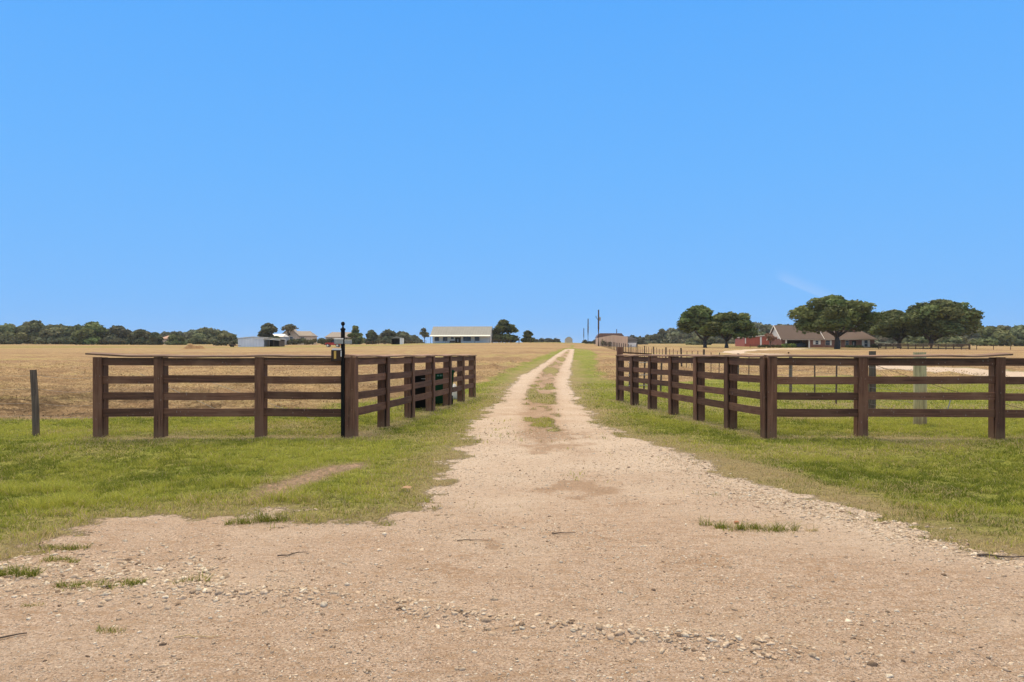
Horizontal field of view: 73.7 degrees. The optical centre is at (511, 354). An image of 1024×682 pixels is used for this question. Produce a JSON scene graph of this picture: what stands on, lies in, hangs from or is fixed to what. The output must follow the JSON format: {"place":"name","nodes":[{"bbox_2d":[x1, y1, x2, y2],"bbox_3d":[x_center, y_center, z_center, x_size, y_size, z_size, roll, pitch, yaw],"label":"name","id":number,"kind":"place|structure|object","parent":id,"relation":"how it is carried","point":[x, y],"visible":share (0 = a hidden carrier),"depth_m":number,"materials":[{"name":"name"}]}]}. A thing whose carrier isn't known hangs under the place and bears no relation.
{"place":"outdoors","nodes":[
{"label":"outdoors","id":0,"kind":"place"},
{"bbox_2d":[0,348,1023,681],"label":"gravel road","id":1,"kind":"structure","parent":0,"point":[434,646],"depth_m":4.07,"materials":[{"name":"beige gravel"}]},
{"bbox_2d":[0,632,26,638],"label":"twig","id":2,"kind":"object","parent":1,"relation":"on","point":[12,635],"visible":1,"depth_m":3.39,"materials":[{"name":"brown wood"}]},
{"bbox_2d":[0,560,47,578],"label":"grass tuft","id":3,"kind":"object","parent":1,"relation":"on","point":[17,572],"visible":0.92,"depth_m":4.33,"materials":[{"name":"green plant"}]},
{"bbox_2d":[21,601,47,606],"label":"grass tuft","id":4,"kind":"object","parent":1,"relation":"on","point":[25,604],"visible":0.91,"depth_m":3.81,"materials":[{"name":"plant"}]},
{"bbox_2d":[38,552,82,562],"bbox_3d":[-3.051,1.383,4.636,0.324,0.067,0.237,0,0,0],"label":"grass tuft","id":5,"kind":"object","parent":1,"relation":"on","point":[47,558],"visible":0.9,"depth_m":4.63,"materials":[{"name":"green plant"}]},
{"bbox_2d":[31,541,95,551],"bbox_3d":[-3.240,1.386,4.946,0.490,0.081,0.204,0,0,0],"label":"grass tuft","id":6,"kind":"object","parent":1,"relation":"on","point":[65,547],"visible":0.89,"depth_m":4.94,"materials":[{"name":"green plant"}]},
{"bbox_2d":[50,576,147,591],"bbox_3d":[-2.485,1.386,4.120,0.625,0.075,0.282,0,0,0],"label":"grass tuft","id":7,"kind":"object","parent":1,"relation":"on","point":[131,583],"visible":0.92,"depth_m":4.14,"materials":[{"name":"green plant"}]},
{"bbox_2d":[93,623,126,633],"bbox_3d":[-2.036,1.396,3.466,0.205,0.045,0.097,0,0,12],"label":"grass tuft","id":8,"kind":"object","parent":1,"relation":"on","point":[111,628],"visible":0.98,"depth_m":3.46,"materials":[{"name":"beige plant"}]},
{"bbox_2d":[168,566,221,583],"bbox_3d":[-1.934,1.370,4.224,0.348,0.096,0.224,0,0,13],"label":"grass tuft","id":9,"kind":"object","parent":1,"relation":"on","point":[205,577],"visible":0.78,"depth_m":4.21,"materials":[{"name":"plant"}]},
{"bbox_2d":[174,634,221,637],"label":"twig","id":10,"kind":"object","parent":1,"relation":"on","point":[194,636],"visible":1,"depth_m":3.37,"materials":[{"name":"wood"}]},
{"bbox_2d":[224,504,304,525],"bbox_3d":[-2.059,1.344,5.728,0.730,0.154,0.474,0,0,12],"label":"grass tuft","id":11,"kind":"object","parent":1,"relation":"on","point":[267,518],"visible":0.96,"depth_m":5.71,"materials":[{"name":"green plant"}]},
{"bbox_2d":[277,552,302,555],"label":"twig","id":12,"kind":"object","parent":1,"relation":"on","point":[288,554],"visible":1,"depth_m":4.74,"materials":[{"name":"brown wood"}]},
{"bbox_2d":[693,516,715,525],"bbox_3d":[1.567,1.354,5.596,0.230,0.109,0.207,0,0,-17],"label":"grass tuft","id":13,"kind":"object","parent":1,"relation":"on","point":[709,523],"visible":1,"depth_m":5.58,"materials":[{"name":"plant"}]},
{"bbox_2d":[710,516,806,533],"bbox_3d":[1.961,1.354,5.427,0.806,0.116,0.428,0,0,0],"label":"grass tuft","id":14,"kind":"object","parent":1,"relation":"on","point":[750,527],"visible":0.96,"depth_m":5.42,"materials":[{"name":"green plant"}]},
{"bbox_2d":[805,524,820,531],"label":"grass tuft","id":15,"kind":"object","parent":1,"relation":"on","point":[813,529],"visible":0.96,"depth_m":5.40,"materials":[{"name":"plant"}]},
{"bbox_2d":[977,554,1023,557],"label":"twig","id":16,"kind":"object","parent":1,"relation":"on","point":[998,555],"visible":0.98,"depth_m":4.68,"materials":[{"name":"brown wood"}]},
{"bbox_2d":[0,342,1023,560],"bbox_3d":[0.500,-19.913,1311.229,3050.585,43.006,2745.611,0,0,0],"label":"lawn","id":17,"kind":"structure","parent":0,"point":[584,361],"depth_m":9.51,"materials":[{"name":"green plant"}]},
{"bbox_2d":[0,370,311,435],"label":"wire fence","id":18,"kind":"object","parent":17,"relation":"on","point":[35,404],"visible":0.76,"depth_m":11.77,"materials":[{"name":"brown wood"}]},
{"bbox_2d":[85,352,476,437],"bbox_3d":[-2.508,0.756,15.796,4.042,1.590,12.158,0,0,29],"label":"board fence","id":19,"kind":"object","parent":17,"relation":"on","point":[161,412],"visible":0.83,"depth_m":11.47,"materials":[{"name":"brown wood"}]},
{"bbox_2d":[331,322,351,437],"bbox_3d":[-2.853,0.501,11.426,0.352,2.097,0.082,0,0,-34],"label":"address post","id":20,"kind":"object","parent":17,"relation":"on","point":[337,354],"visible":0.98,"depth_m":11.41,"materials":[{"name":"black metal"}]},
{"bbox_2d":[415,375,425,407],"bbox_3d":[-2.326,0.905,17.322,0.700,0.990,0.816,0,0,-8],"label":"wheeled bin","id":21,"kind":"object","parent":17,"relation":"on","point":[421,390],"visible":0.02,"depth_m":17.05,"materials":[{"name":"black plastic"}]},
{"bbox_2d":[435,370,454,404],"bbox_3d":[-1.947,0.905,18.972,0.700,0.990,0.816,0,0,-6],"label":"wheeled bin","id":22,"kind":"object","parent":17,"relation":"on","point":[438,376],"visible":0.24,"depth_m":18.69,"materials":[{"name":"green plastic"}]},
{"bbox_2d":[452,384,456,398],"bbox_3d":[-1.780,1.150,21.100,0.270,0.480,0.270,0,0,0],"label":"plastic jug","id":23,"kind":"object","parent":17,"relation":"on","point":[454,394],"visible":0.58,"depth_m":20.99,"materials":[{"name":"white plastic"}]},
{"bbox_2d":[628,361,661,391],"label":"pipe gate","id":24,"kind":"structure","parent":17,"relation":"on","point":[643,385],"depth_m":24.44,"materials":[{"name":"metal"}]},
{"bbox_2d":[615,347,1023,439],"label":"board fence","id":25,"kind":"object","parent":17,"relation":"on","point":[996,396],"visible":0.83,"depth_m":11.41,"materials":[{"name":"brown wood"}]},
{"bbox_2d":[0,342,1023,420],"bbox_3d":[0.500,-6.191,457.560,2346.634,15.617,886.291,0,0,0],"label":"hay field","id":26,"kind":"structure","parent":0,"point":[20,354],"depth_m":48.09,"materials":[{"name":"beige plant"}]},
{"bbox_2d":[0,323,27,343],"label":"tree","id":27,"kind":"object","parent":26,"relation":"on","point":[9,334],"visible":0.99,"depth_m":327.93,"materials":[{"name":"green plant"}]},
{"bbox_2d":[15,320,44,343],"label":"tree","id":28,"kind":"object","parent":26,"relation":"on","point":[31,329],"visible":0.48,"depth_m":336.05,"materials":[{"name":"green plant"}]},
{"bbox_2d":[33,324,66,343],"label":"tree","id":29,"kind":"object","parent":26,"relation":"on","point":[50,334],"visible":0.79,"depth_m":329.01,"materials":[{"name":"green plant"}]},
{"bbox_2d":[60,324,81,343],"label":"tree","id":30,"kind":"object","parent":26,"relation":"on","point":[67,332],"visible":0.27,"depth_m":327.20,"materials":[{"name":"green plant"}]},
{"bbox_2d":[70,321,107,344],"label":"tree","id":31,"kind":"object","parent":26,"relation":"on","point":[91,333],"visible":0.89,"depth_m":294.70,"materials":[{"name":"green plant"}]},
{"bbox_2d":[98,325,130,344],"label":"tree","id":32,"kind":"object","parent":26,"relation":"on","point":[116,335],"visible":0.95,"depth_m":297.20,"materials":[{"name":"green plant"}]},
{"bbox_2d":[12,324,237,343],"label":"woodland","id":33,"kind":"object","parent":26,"relation":"on","point":[187,334],"visible":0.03,"depth_m":428.12,"materials":[{"name":"green plant"}]},
{"bbox_2d":[125,329,151,344],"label":"tree","id":34,"kind":"object","parent":26,"relation":"on","point":[138,337],"visible":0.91,"depth_m":286.73,"materials":[{"name":"green plant"}]},
{"bbox_2d":[146,332,163,344],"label":"tree","id":35,"kind":"object","parent":26,"relation":"on","point":[156,338],"visible":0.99,"depth_m":278.26,"materials":[{"name":"green plant"}]},
{"bbox_2d":[164,332,186,344],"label":"tree","id":36,"kind":"object","parent":26,"relation":"on","point":[175,338],"visible":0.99,"depth_m":277.71,"materials":[{"name":"green plant"}]},
{"bbox_2d":[182,344,205,348],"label":"hay heap","id":37,"kind":"object","parent":26,"relation":"on","point":[190,346],"visible":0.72,"depth_m":149.30,"materials":[{"name":"plant"}]},
{"bbox_2d":[185,327,219,343],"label":"tree","id":38,"kind":"object","parent":26,"relation":"on","point":[204,335],"visible":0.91,"depth_m":325.51,"materials":[{"name":"green plant"}]},
{"bbox_2d":[209,330,237,343],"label":"tree","id":39,"kind":"object","parent":26,"relation":"on","point":[226,336],"visible":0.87,"depth_m":316.56,"materials":[{"name":"green plant"}]},
{"bbox_2d":[213,341,234,345],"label":"bush","id":40,"kind":"object","parent":26,"relation":"on","point":[218,343],"visible":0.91,"depth_m":239.49,"materials":[{"name":"green plant"}]},
{"bbox_2d":[238,336,285,346],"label":"metal shed","id":41,"kind":"structure","parent":26,"relation":"on","point":[253,341],"depth_m":195.38,"materials":[{"name":"white paint"}]},
{"bbox_2d":[257,323,281,339],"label":"broad tree","id":42,"kind":"object","parent":26,"relation":"on","point":[267,330],"visible":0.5,"depth_m":248.11,"materials":[{"name":"green plant"}]},
{"bbox_2d":[273,334,288,344],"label":"metal building","id":43,"kind":"structure","parent":26,"relation":"on","point":[283,336],"depth_m":264.78,"materials":[{"name":"white paint"}]},
{"bbox_2d":[281,324,298,335],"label":"sparse tree","id":44,"kind":"object","parent":26,"relation":"on","point":[290,327],"visible":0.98,"depth_m":280.65,"materials":[{"name":"green plant"}]},
{"bbox_2d":[282,329,317,344],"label":"cream house","id":45,"kind":"structure","parent":26,"relation":"on","point":[296,334],"depth_m":285.40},
{"bbox_2d":[287,337,347,344],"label":"hedge","id":46,"kind":"object","parent":26,"relation":"on","point":[320,340],"visible":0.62,"depth_m":267.12,"materials":[{"name":"green plant"}]},
{"bbox_2d":[324,340,340,346],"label":"off road car","id":47,"kind":"object","parent":26,"relation":"on","point":[329,344],"visible":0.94,"depth_m":171.28,"materials":[{"name":"red paint"}]},
{"bbox_2d":[324,332,354,338],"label":"cream house","id":48,"kind":"structure","parent":26,"relation":"on","point":[332,335],"depth_m":291.37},
{"bbox_2d":[347,325,363,343],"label":"round tree","id":49,"kind":"object","parent":26,"relation":"on","point":[358,336],"visible":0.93,"depth_m":260.89,"materials":[{"name":"green plant"}]},
{"bbox_2d":[317,333,423,343],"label":"woodland","id":50,"kind":"object","parent":26,"relation":"on","point":[420,340],"visible":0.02,"depth_m":424.08,"materials":[{"name":"green plant"}]},
{"bbox_2d":[364,330,379,343],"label":"round tree","id":51,"kind":"object","parent":26,"relation":"on","point":[372,335],"visible":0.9,"depth_m":268.49,"materials":[{"name":"green plant"}]},
{"bbox_2d":[379,329,398,343],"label":"round tree","id":52,"kind":"object","parent":26,"relation":"on","point":[386,336],"visible":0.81,"depth_m":297.49,"materials":[{"name":"green plant"}]},
{"bbox_2d":[392,337,403,343],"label":"carport","id":53,"kind":"object","parent":26,"relation":"on","point":[398,341],"visible":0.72,"depth_m":216.82,"materials":[{"name":"white paint"}]},
{"bbox_2d":[397,331,412,343],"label":"round tree","id":54,"kind":"object","parent":26,"relation":"on","point":[405,336],"visible":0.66,"depth_m":307.47,"materials":[{"name":"green plant"}]},
{"bbox_2d":[411,335,419,342],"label":"round tree","id":55,"kind":"object","parent":26,"relation":"on","point":[415,338],"visible":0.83,"depth_m":318.65,"materials":[{"name":"green plant"}]},
{"bbox_2d":[419,327,428,342],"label":"sparse tree","id":56,"kind":"object","parent":26,"relation":"on","point":[423,333],"visible":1,"depth_m":231.63,"materials":[{"name":"green plant"}]},
{"bbox_2d":[429,326,493,342],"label":"farmhouse","id":57,"kind":"object","parent":26,"relation":"on","point":[466,334],"visible":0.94,"depth_m":228.39,"materials":[{"name":"white paint"}]},
{"bbox_2d":[455,337,460,342],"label":"door","id":58,"kind":"structure","parent":57,"relation":"in","point":[457,339],"depth_m":228.01,"materials":[{"name":"grey glass"}]},
{"bbox_2d":[463,337,470,340],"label":"window","id":59,"kind":"structure","parent":57,"relation":"in","point":[464,338],"depth_m":227.79,"materials":[{"name":"grey glass"}]},
{"bbox_2d":[492,319,519,342],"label":"oak tree","id":60,"kind":"object","parent":26,"relation":"on","point":[503,329],"visible":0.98,"depth_m":233.62,"materials":[{"name":"green plant"}]},
{"bbox_2d":[520,330,534,341],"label":"oak tree","id":61,"kind":"object","parent":26,"relation":"on","point":[527,335],"visible":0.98,"depth_m":243.82,"materials":[{"name":"green plant"}]},
{"bbox_2d":[532,337,560,341],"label":"woodland","id":62,"kind":"object","parent":26,"relation":"on","point":[548,340],"visible":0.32,"depth_m":388.40,"materials":[{"name":"green plant"}]},
{"bbox_2d":[565,337,572,342],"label":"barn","id":63,"kind":"structure","parent":26,"relation":"on","point":[568,339],"depth_m":330.00,"materials":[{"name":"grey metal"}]},
{"bbox_2d":[596,310,600,345],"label":"utility pole","id":64,"kind":"object","parent":26,"relation":"on","point":[599,319],"visible":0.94,"depth_m":167.84,"materials":[{"name":"grey wood"}]},
{"bbox_2d":[582,334,647,343],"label":"woodland","id":65,"kind":"object","parent":26,"relation":"on","point":[641,340],"visible":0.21,"depth_m":304.32,"materials":[{"name":"green plant"}]},
{"bbox_2d":[595,329,637,346],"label":"metal building","id":66,"kind":"structure","parent":26,"relation":"on","point":[618,338],"depth_m":176.00,"materials":[{"name":"beige metal"}]},
{"bbox_2d":[676,305,719,347],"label":"oak tree","id":67,"kind":"object","parent":26,"relation":"on","point":[693,318],"visible":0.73,"depth_m":175.45,"materials":[{"name":"green plant"}]},
{"bbox_2d":[685,335,714,344],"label":"tree","id":68,"kind":"object","parent":26,"relation":"on","point":[696,340],"visible":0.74,"depth_m":286.59,"materials":[{"name":"green plant"}]},
{"bbox_2d":[700,311,757,347],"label":"oak tree","id":69,"kind":"object","parent":26,"relation":"on","point":[727,326],"visible":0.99,"depth_m":168.93,"materials":[{"name":"green plant"}]},
{"bbox_2d":[735,335,768,346],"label":"barn","id":70,"kind":"structure","parent":26,"relation":"on","point":[755,341],"depth_m":214.00,"materials":[{"name":"red metal"}]},
{"bbox_2d":[758,331,766,335],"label":"tree","id":71,"kind":"object","parent":26,"relation":"on","point":[761,333],"visible":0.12,"depth_m":297.20,"materials":[{"name":"green plant"}]},
{"bbox_2d":[750,344,780,347],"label":"rail fence","id":72,"kind":"object","parent":26,"relation":"on","point":[765,346],"visible":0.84,"depth_m":180.03,"materials":[{"name":"beige wood"}]},
{"bbox_2d":[764,333,777,347],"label":"tree","id":73,"kind":"object","parent":26,"relation":"on","point":[771,336],"visible":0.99,"depth_m":177.33,"materials":[{"name":"red plant"}]},
{"bbox_2d":[781,343,795,347],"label":"bush","id":74,"kind":"object","parent":26,"relation":"on","point":[790,345],"visible":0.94,"depth_m":181.44,"materials":[{"name":"green plant"}]},
{"bbox_2d":[796,343,806,347],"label":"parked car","id":75,"kind":"object","parent":26,"relation":"on","point":[801,345],"visible":0.62,"depth_m":188.80,"materials":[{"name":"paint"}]},
{"bbox_2d":[593,340,1022,424],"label":"wire fence","id":76,"kind":"object","parent":26,"relation":"on","point":[919,371],"visible":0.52,"depth_m":16.13,"materials":[{"name":"metal"}]},
{"bbox_2d":[767,325,877,347],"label":"brick house","id":77,"kind":"structure","parent":26,"relation":"on","point":[787,334],"depth_m":187.90,"materials":[{"name":"red brick"}]},
{"bbox_2d":[813,340,820,344],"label":"window","id":78,"kind":"structure","parent":77,"relation":"in","point":[815,342],"depth_m":186.92,"materials":[{"name":"white glass"}]},
{"bbox_2d":[825,340,831,344],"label":"window","id":79,"kind":"structure","parent":77,"relation":"in","point":[827,342],"depth_m":187.83,"materials":[{"name":"beige glass"}]},
{"bbox_2d":[862,340,869,346],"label":"window","id":80,"kind":"structure","parent":77,"relation":"in","point":[866,343],"depth_m":187.83,"materials":[{"name":"white glass"}]},
{"bbox_2d":[638,321,1012,344],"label":"woodland","id":81,"kind":"object","parent":26,"relation":"on","point":[671,336],"visible":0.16,"depth_m":396.00,"materials":[{"name":"green plant"}]},
{"bbox_2d":[786,294,885,348],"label":"oak tree","id":82,"kind":"object","parent":26,"relation":"on","point":[831,313],"visible":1,"depth_m":155.86,"materials":[{"name":"green plant"}]},
{"bbox_2d":[874,336,896,344],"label":"tree","id":83,"kind":"object","parent":26,"relation":"on","point":[884,340],"visible":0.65,"depth_m":247.83,"materials":[{"name":"green plant"}]},
{"bbox_2d":[864,309,930,347],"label":"oak tree","id":84,"kind":"object","parent":26,"relation":"on","point":[885,329],"visible":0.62,"depth_m":175.09,"materials":[{"name":"green plant"}]},
{"bbox_2d":[901,336,928,344],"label":"tree","id":85,"kind":"object","parent":26,"relation":"on","point":[911,340],"visible":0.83,"depth_m":252.11,"materials":[{"name":"green plant"}]},
{"bbox_2d":[878,343,969,349],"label":"rail fence","id":86,"kind":"object","parent":26,"relation":"on","point":[885,346],"visible":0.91,"depth_m":156.93,"materials":[{"name":"brown wood"}]},
{"bbox_2d":[887,299,984,348],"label":"oak tree","id":87,"kind":"object","parent":26,"relation":"on","point":[944,318],"visible":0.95,"depth_m":166.14,"materials":[{"name":"green plant"}]},
{"bbox_2d":[934,335,967,343],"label":"tree","id":88,"kind":"object","parent":26,"relation":"on","point":[957,340],"visible":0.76,"depth_m":247.13,"materials":[{"name":"green plant"}]},
{"bbox_2d":[967,326,1016,345],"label":"tree","id":89,"kind":"object","parent":26,"relation":"on","point":[996,336],"visible":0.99,"depth_m":276.03,"materials":[{"name":"green plant"}]},
{"bbox_2d":[1007,325,1023,345],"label":"tree","id":90,"kind":"object","parent":26,"relation":"on","point":[1017,331],"visible":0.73,"depth_m":282.12,"materials":[{"name":"green plant"}]},
{"bbox_2d":[0,0,1023,342],"label":"sky","id":91,"kind":"structure","parent":0,"point":[237,167],"materials":[{"name":"blue"}]}
]}

